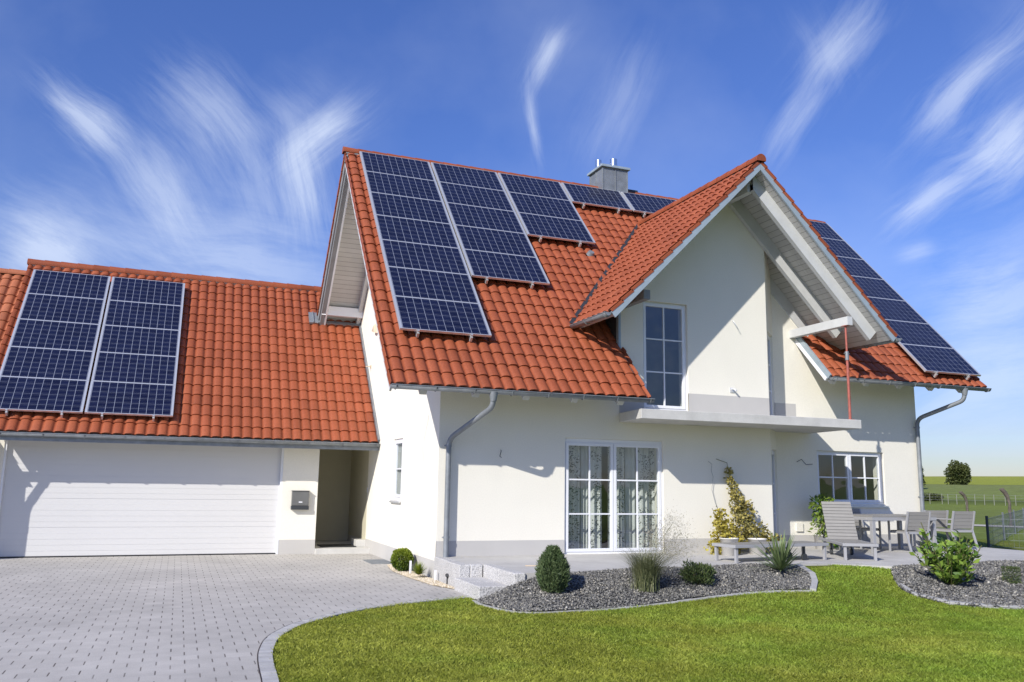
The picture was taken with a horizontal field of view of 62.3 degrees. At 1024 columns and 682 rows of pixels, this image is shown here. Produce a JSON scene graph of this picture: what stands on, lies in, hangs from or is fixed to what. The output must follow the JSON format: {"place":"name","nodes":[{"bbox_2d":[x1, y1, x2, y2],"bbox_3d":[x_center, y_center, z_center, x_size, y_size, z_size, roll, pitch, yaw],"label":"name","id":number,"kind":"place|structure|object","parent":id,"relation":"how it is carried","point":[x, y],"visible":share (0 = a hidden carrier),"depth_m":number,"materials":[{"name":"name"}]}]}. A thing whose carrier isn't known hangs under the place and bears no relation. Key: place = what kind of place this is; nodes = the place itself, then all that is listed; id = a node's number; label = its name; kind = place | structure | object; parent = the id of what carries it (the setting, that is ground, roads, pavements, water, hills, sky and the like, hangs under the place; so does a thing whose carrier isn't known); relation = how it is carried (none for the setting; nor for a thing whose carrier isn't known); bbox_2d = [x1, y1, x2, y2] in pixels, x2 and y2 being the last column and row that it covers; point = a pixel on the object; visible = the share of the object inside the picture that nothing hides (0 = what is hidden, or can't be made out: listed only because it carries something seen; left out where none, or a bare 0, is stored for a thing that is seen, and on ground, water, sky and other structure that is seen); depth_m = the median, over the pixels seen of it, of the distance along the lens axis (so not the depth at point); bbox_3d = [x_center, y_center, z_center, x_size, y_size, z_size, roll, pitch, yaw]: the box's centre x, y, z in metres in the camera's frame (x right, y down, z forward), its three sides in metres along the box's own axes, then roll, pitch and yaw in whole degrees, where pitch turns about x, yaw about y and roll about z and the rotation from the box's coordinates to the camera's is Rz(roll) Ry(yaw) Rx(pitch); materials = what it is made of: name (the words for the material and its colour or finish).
{"place":"outdoors","nodes":[
{"label":"outdoors","id":0,"kind":"place"},
{"bbox_2d":[0,268,25,346],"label":"annex building","id":1,"kind":"structure","parent":0,"point":[11,280],"depth_m":20.21,"materials":[{"name":"tile"}]},
{"bbox_2d":[0,554,466,681],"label":"driveway","id":2,"kind":"structure","parent":0,"point":[200,618],"depth_m":11.04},
{"bbox_2d":[0,258,379,557],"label":"garage","id":3,"kind":"structure","parent":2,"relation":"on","point":[150,413],"depth_m":19.01,"materials":[{"name":"tile"}]},
{"bbox_2d":[0,440,283,557],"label":"garage door","id":4,"kind":"structure","parent":3,"relation":"in","point":[58,499],"depth_m":18.15,"materials":[{"name":"white plastic"}]},
{"bbox_2d":[291,490,308,509],"bbox_3d":[-4.811,3.611,19.218,0.400,0.425,0.125,5,-10,-21],"label":"letterbox","id":5,"kind":"object","parent":3,"relation":"attached to","point":[299,499],"visible":1,"depth_m":19.17,"materials":[{"name":"metal"}]},
{"bbox_2d":[317,544,355,546],"bbox_3d":[-4.154,4.843,20.025,0.800,0.018,0.750,5,-10,-21],"label":"doormat","id":6,"kind":"object","parent":3,"relation":"on","point":[335,545],"visible":1,"depth_m":19.96,"materials":[{"name":"black plastic"}]},
{"bbox_2d":[258,596,470,681],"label":"kerb","id":7,"kind":"structure","parent":2,"relation":"on","point":[267,668],"depth_m":8.68,"materials":[{"name":"concrete"}]},
{"bbox_2d":[363,559,391,563],"bbox_3d":[-2.772,4.572,17.543,0.470,0.014,0.900,5,-10,-21],"label":"drain grate","id":8,"kind":"object","parent":2,"relation":"on","point":[378,561],"visible":0.96,"depth_m":17.50,"materials":[{"name":"metal"}]},
{"label":"pebble strip","id":9,"kind":"structure","parent":2,"relation":"on","visible":0},
{"bbox_2d":[390,547,414,570],"bbox_3d":[-2.033,4.053,15.697,0.476,0.453,0.454,5,-10,-21],"label":"box ball","id":10,"kind":"object","parent":9,"relation":"on","point":[401,558],"visible":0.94,"depth_m":15.58,"materials":[{"name":"green plant"}]},
{"bbox_2d":[409,561,411,572],"bbox_3d":[-1.839,4.121,15.319,0.040,0.280,0.012,5,-10,-21],"label":"plant label","id":11,"kind":"object","parent":9,"relation":"on","point":[410,564],"visible":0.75,"depth_m":15.32,"materials":[{"name":"white plastic"}]},
{"bbox_2d":[387,564,453,588],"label":"pebbles","id":12,"kind":"object","parent":9,"relation":"on","point":[425,579],"visible":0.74,"depth_m":14.55,"materials":[{"name":"beige gravel"}]},
{"bbox_2d":[409,560,426,574],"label":"grass tuft","id":13,"kind":"object","parent":12,"relation":"on","point":[418,569],"visible":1,"depth_m":14.69,"materials":[{"name":"green plant"}]},
{"bbox_2d":[445,560,469,586],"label":"granite block","id":14,"kind":"structure","parent":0,"point":[454,569],"depth_m":13.48,"materials":[{"name":"grey stone"}]},
{"bbox_2d":[483,564,508,581],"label":"granite block","id":15,"kind":"structure","parent":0,"point":[490,571],"depth_m":13.05,"materials":[{"name":"grey stone"}]},
{"bbox_2d":[0,0,1023,475],"label":"sky","id":16,"kind":"structure","parent":0,"point":[196,137],"materials":[{"name":"blue"}]},
{"bbox_2d":[258,535,1023,681],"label":"lawn","id":17,"kind":"structure","parent":0,"point":[999,544],"depth_m":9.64,"materials":[{"name":"green plant"}]},
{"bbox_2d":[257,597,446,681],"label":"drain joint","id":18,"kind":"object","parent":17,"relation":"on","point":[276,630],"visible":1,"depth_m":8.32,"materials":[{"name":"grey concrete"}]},
{"bbox_2d":[454,577,492,594],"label":"granite block","id":19,"kind":"structure","parent":17,"relation":"on","point":[460,586],"depth_m":12.92,"materials":[{"name":"grey stone"}]},
{"bbox_2d":[467,581,508,598],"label":"granite block","id":20,"kind":"structure","parent":17,"relation":"on","point":[476,590],"depth_m":12.25,"materials":[{"name":"grey stone"}]},
{"bbox_2d":[473,590,810,613],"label":"kerb","id":21,"kind":"structure","parent":17,"relation":"on","point":[663,603],"depth_m":11.75,"materials":[{"name":"concrete"}]},
{"bbox_2d":[475,563,811,611],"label":"gravel","id":22,"kind":"structure","parent":17,"relation":"on","point":[750,573],"depth_m":12.15,"materials":[{"name":"grey gravel"}]},
{"bbox_2d":[534,545,570,592],"bbox_3d":[0.587,3.168,11.783,0.535,0.679,0.574,5,-10,-21],"label":"conifer shrub","id":23,"kind":"object","parent":22,"relation":"on","point":[552,560],"visible":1,"depth_m":11.65,"materials":[{"name":"green plant"}]},
{"bbox_2d":[614,499,702,591],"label":"ornamental grass","id":24,"kind":"object","parent":22,"relation":"on","point":[646,572],"depth_m":12.13,"materials":[{"name":"plant"}]},
{"bbox_2d":[678,559,716,585],"bbox_3d":[2.753,3.426,12.524,0.712,0.414,0.581,5,-10,-21],"label":"shrub","id":25,"kind":"object","parent":22,"relation":"on","point":[691,572],"visible":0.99,"depth_m":12.42,"materials":[{"name":"green plant"}]},
{"bbox_2d":[749,530,805,571],"bbox_3d":[4.224,3.309,13.427,1.178,0.640,1.154,5,-10,-21],"label":"yucca","id":26,"kind":"object","parent":22,"relation":"on","point":[779,558],"visible":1,"depth_m":13.35,"materials":[{"name":"green plant"}]},
{"bbox_2d":[796,564,817,591],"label":"kerb","id":27,"kind":"structure","parent":17,"relation":"on","point":[814,584],"depth_m":12.98,"materials":[{"name":"concrete"}]},
{"bbox_2d":[893,570,1023,608],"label":"kerb","id":28,"kind":"structure","parent":17,"relation":"on","point":[966,604],"depth_m":12.08,"materials":[{"name":"concrete"}]},
{"bbox_2d":[446,543,1023,579],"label":"terrace","id":29,"kind":"structure","parent":0,"point":[886,557],"depth_m":15.09,"materials":[{"name":"grey stone"}]},
{"bbox_2d":[434,557,452,582],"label":"granite block","id":30,"kind":"structure","parent":29,"relation":"on","point":[439,564],"depth_m":14.27,"materials":[{"name":"grey stone"}]},
{"bbox_2d":[470,564,482,576],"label":"granite block","id":31,"kind":"structure","parent":29,"relation":"on","point":[476,570],"depth_m":13.34,"materials":[{"name":"grey stone"}]},
{"bbox_2d":[499,569,524,586],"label":"granite block","id":32,"kind":"structure","parent":29,"relation":"on","point":[508,577],"depth_m":12.33,"materials":[{"name":"grey stone"}]},
{"bbox_2d":[720,537,738,555],"bbox_3d":[4.096,3.878,15.962,0.360,0.320,0.360,5,-10,-21],"label":"plant pot","id":33,"kind":"object","parent":29,"relation":"on","point":[726,551],"visible":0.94,"depth_m":15.83,"materials":[{"name":"ceramic"}]},
{"bbox_2d":[703,505,744,554],"bbox_3d":[4.078,3.653,16.313,0.924,0.972,0.616,5,-10,-21],"label":"climbing vine","id":34,"kind":"object","parent":33,"relation":"in","point":[723,530],"visible":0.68,"depth_m":16.19,"materials":[{"name":"yellow plant"}]},
{"bbox_2d":[747,538,766,554],"bbox_3d":[4.711,3.946,16.249,0.360,0.300,0.360,5,-10,-21],"label":"plant pot","id":35,"kind":"object","parent":29,"relation":"on","point":[755,550],"visible":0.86,"depth_m":16.12,"materials":[{"name":"ceramic"}]},
{"bbox_2d":[717,459,782,552],"bbox_3d":[4.835,3.277,16.777,1.350,1.853,0.692,5,-10,-21],"label":"climbing vine","id":36,"kind":"object","parent":35,"relation":"in","point":[750,527],"visible":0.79,"depth_m":16.74,"materials":[{"name":"green plant"}]},
{"bbox_2d":[712,541,828,562],"bbox_3d":[4.612,3.740,15.040,2.200,0.304,0.600,6,-11,-27],"label":"sun lounger","id":37,"kind":"object","parent":29,"relation":"on","point":[737,545],"visible":0.89,"depth_m":14.81,"materials":[{"name":"wood"}]},
{"bbox_2d":[813,534,829,548],"bbox_3d":[6.610,4.271,18.011,0.382,0.300,0.382,5,-10,-21],"label":"plant pot","id":38,"kind":"object","parent":29,"relation":"on","point":[816,539],"visible":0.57,"depth_m":17.91,"materials":[{"name":"ceramic"}]},
{"bbox_2d":[808,493,838,548],"bbox_3d":[6.704,3.850,17.989,0.672,1.274,0.721,9,-12,-39],"label":"potted plant","id":39,"kind":"object","parent":38,"relation":"in","point":[819,515],"visible":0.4,"depth_m":18.05,"materials":[{"name":"green plant"}]},
{"bbox_2d":[818,501,878,560],"bbox_3d":[6.382,3.597,16.162,0.620,1.012,1.850,0,-10,7],"label":"sun lounger","id":40,"kind":"object","parent":29,"relation":"on","point":[839,526],"visible":0.98,"depth_m":16.55,"materials":[{"name":"wood"}]},
{"bbox_2d":[852,509,881,548],"bbox_3d":[7.625,4.111,18.561,0.600,0.839,0.668,5,-10,-21],"label":"garden chair","id":41,"kind":"object","parent":29,"relation":"on","point":[861,530],"visible":0.33,"depth_m":18.36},
{"bbox_2d":[839,514,936,552],"bbox_3d":[7.883,4.031,17.791,1.720,0.740,1.000,5,-10,-21],"label":"dining table","id":42,"kind":"object","parent":29,"relation":"on","point":[873,518],"visible":0.64,"depth_m":17.43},
{"bbox_2d":[887,511,932,551],"bbox_3d":[8.229,3.940,17.482,0.600,0.839,0.668,4,-10,-16],"label":"garden chair","id":43,"kind":"object","parent":29,"relation":"on","point":[913,525],"visible":0.76,"depth_m":17.31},
{"bbox_2d":[923,510,951,546],"bbox_3d":[9.314,4.190,18.870,0.600,0.839,0.668,2,-10,-7],"label":"garden chair","id":44,"kind":"object","parent":29,"relation":"on","point":[940,514],"visible":0.22,"depth_m":18.69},
{"bbox_2d":[936,511,979,550],"bbox_3d":[9.688,4.130,18.483,0.600,0.839,0.668,3,-10,-15],"label":"garden chair","id":45,"kind":"object","parent":29,"relation":"on","point":[962,521],"visible":0.69,"depth_m":18.30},
{"bbox_2d":[890,559,1023,607],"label":"gravel","id":46,"kind":"structure","parent":0,"point":[988,591],"depth_m":13.10,"materials":[{"name":"grey gravel"}]},
{"bbox_2d":[909,522,981,584],"bbox_3d":[6.860,3.341,13.239,1.067,0.986,0.870,8,-12,-37],"label":"laurel shrub","id":47,"kind":"object","parent":46,"relation":"on","point":[950,565],"visible":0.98,"depth_m":13.07,"materials":[{"name":"green plant"}]},
{"bbox_2d":[914,567,983,581],"bbox_3d":[7.055,3.777,13.700,1.001,0.162,0.396,-1,-10,13],"label":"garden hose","id":48,"kind":"object","parent":46,"relation":"on","point":[934,574],"visible":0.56,"depth_m":13.60,"materials":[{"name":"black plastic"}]},
{"bbox_2d":[1001,566,1021,583],"bbox_3d":[8.034,3.768,13.621,0.237,0.293,0.230,5,-10,-21],"label":"box shrub","id":49,"kind":"object","parent":46,"relation":"on","point":[1010,580],"visible":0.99,"depth_m":13.59,"materials":[{"name":"green plant"}]},
{"bbox_2d":[923,476,1023,541],"bbox_3d":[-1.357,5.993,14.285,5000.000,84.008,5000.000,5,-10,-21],"label":"field","id":50,"kind":"structure","parent":0,"point":[981,487],"depth_m":104.77,"materials":[{"name":"green plant"}]},
{"bbox_2d":[317,146,991,578],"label":"house","id":51,"kind":"structure","parent":50,"relation":"on","point":[565,366],"depth_m":17.43,"materials":[{"name":"paint"}]},
{"bbox_2d":[372,324,377,332],"bbox_3d":[-3.355,-0.305,20.689,0.100,0.280,0.360,5,-10,-21],"label":"wall vent","id":52,"kind":"object","parent":51,"relation":"attached to","point":[374,328],"depth_m":20.58,"materials":[{"name":"beige paint"}]},
{"bbox_2d":[389,438,402,502],"bbox_3d":[-2.375,2.711,17.707,0.150,1.325,0.860,5,-10,-21],"label":"window","id":53,"kind":"structure","parent":51,"relation":"in","point":[398,441],"depth_m":17.94,"materials":[{"name":"white plastic"}]},
{"bbox_2d":[564,438,662,553],"bbox_3d":[1.937,2.957,16.157,2.120,2.130,0.088,5,-10,-21],"label":"patio door","id":54,"kind":"structure","parent":51,"relation":"in","point":[612,444],"depth_m":16.12,"materials":[{"name":"white plastic"}]},
{"bbox_2d":[643,301,686,410],"bbox_3d":[3.049,0.329,17.042,1.030,2.220,0.088,5,-10,-21],"label":"balcony door","id":55,"kind":"structure","parent":51,"relation":"in","point":[683,407],"depth_m":17.07,"materials":[{"name":"white plastic"}]},
{"bbox_2d":[767,334,772,414],"bbox_3d":[5.522,0.783,18.340,0.647,1.930,0.647,5,-10,-21],"label":"balcony door","id":56,"kind":"structure","parent":51,"relation":"in","point":[769,350],"depth_m":18.60,"materials":[{"name":"white plastic"}]},
{"bbox_2d":[772,450,776,534],"bbox_3d":[5.482,3.337,17.912,0.647,2.070,0.647,5,-10,-21],"label":"terrace door","id":57,"kind":"structure","parent":51,"relation":"in","point":[773,462],"depth_m":18.19,"materials":[{"name":"white plastic"}]},
{"bbox_2d":[796,523,803,530],"bbox_3d":[6.238,4.038,18.359,0.180,0.180,0.030,5,-10,-21],"label":"wall socket","id":58,"kind":"object","parent":51,"relation":"attached to","point":[799,526],"depth_m":18.34,"materials":[{"name":"paint"}]},
{"bbox_2d":[842,325,854,419],"bbox_3d":[6.878,0.641,17.333,0.140,1.940,0.120,5,-10,-21],"label":"steel prop","id":59,"kind":"object","parent":51,"relation":"on","point":[846,353],"visible":0.98,"depth_m":17.31,"materials":[{"name":"metal"}]},
{"bbox_2d":[817,451,888,507],"bbox_3d":[7.650,3.128,19.138,1.990,1.245,0.200,5,-10,-21],"label":"window","id":60,"kind":"structure","parent":51,"relation":"in","point":[848,477],"depth_m":19.20,"materials":[{"name":"white plastic"}]},
{"bbox_2d":[924,493,943,500],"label":"bush","id":61,"kind":"object","parent":50,"relation":"on","point":[935,497],"visible":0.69,"depth_m":103.57,"materials":[{"name":"green plant"}]},
{"bbox_2d":[943,459,971,484],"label":"tree","id":62,"kind":"object","parent":50,"relation":"on","point":[957,473],"visible":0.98,"depth_m":156.66,"materials":[{"name":"green plant"}]},
{"bbox_2d":[959,491,968,510],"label":"crooked post","id":63,"kind":"object","parent":50,"relation":"on","point":[964,497],"visible":0.77,"depth_m":50.35,"materials":[{"name":"grey wood"}]},
{"bbox_2d":[924,494,1023,505],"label":"pasture fence","id":64,"kind":"object","parent":50,"relation":"on","point":[976,500],"visible":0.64,"depth_m":93.37,"materials":[{"name":"wood"}]},
{"bbox_2d":[985,508,1023,547],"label":"wire fence","id":65,"kind":"object","parent":50,"relation":"on","point":[1003,527],"visible":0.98,"depth_m":28.64,"materials":[{"name":"metal"}]},
{"bbox_2d":[999,488,1012,525],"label":"crooked post","id":66,"kind":"object","parent":50,"relation":"on","point":[1004,492],"visible":0.81,"depth_m":40.80,"materials":[{"name":"grey wood"}]},
{"bbox_2d":[948,523,1023,527],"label":"path","id":67,"kind":"structure","parent":0,"point":[985,525],"depth_m":40.44,"materials":[{"name":"grey concrete"}]}
]}

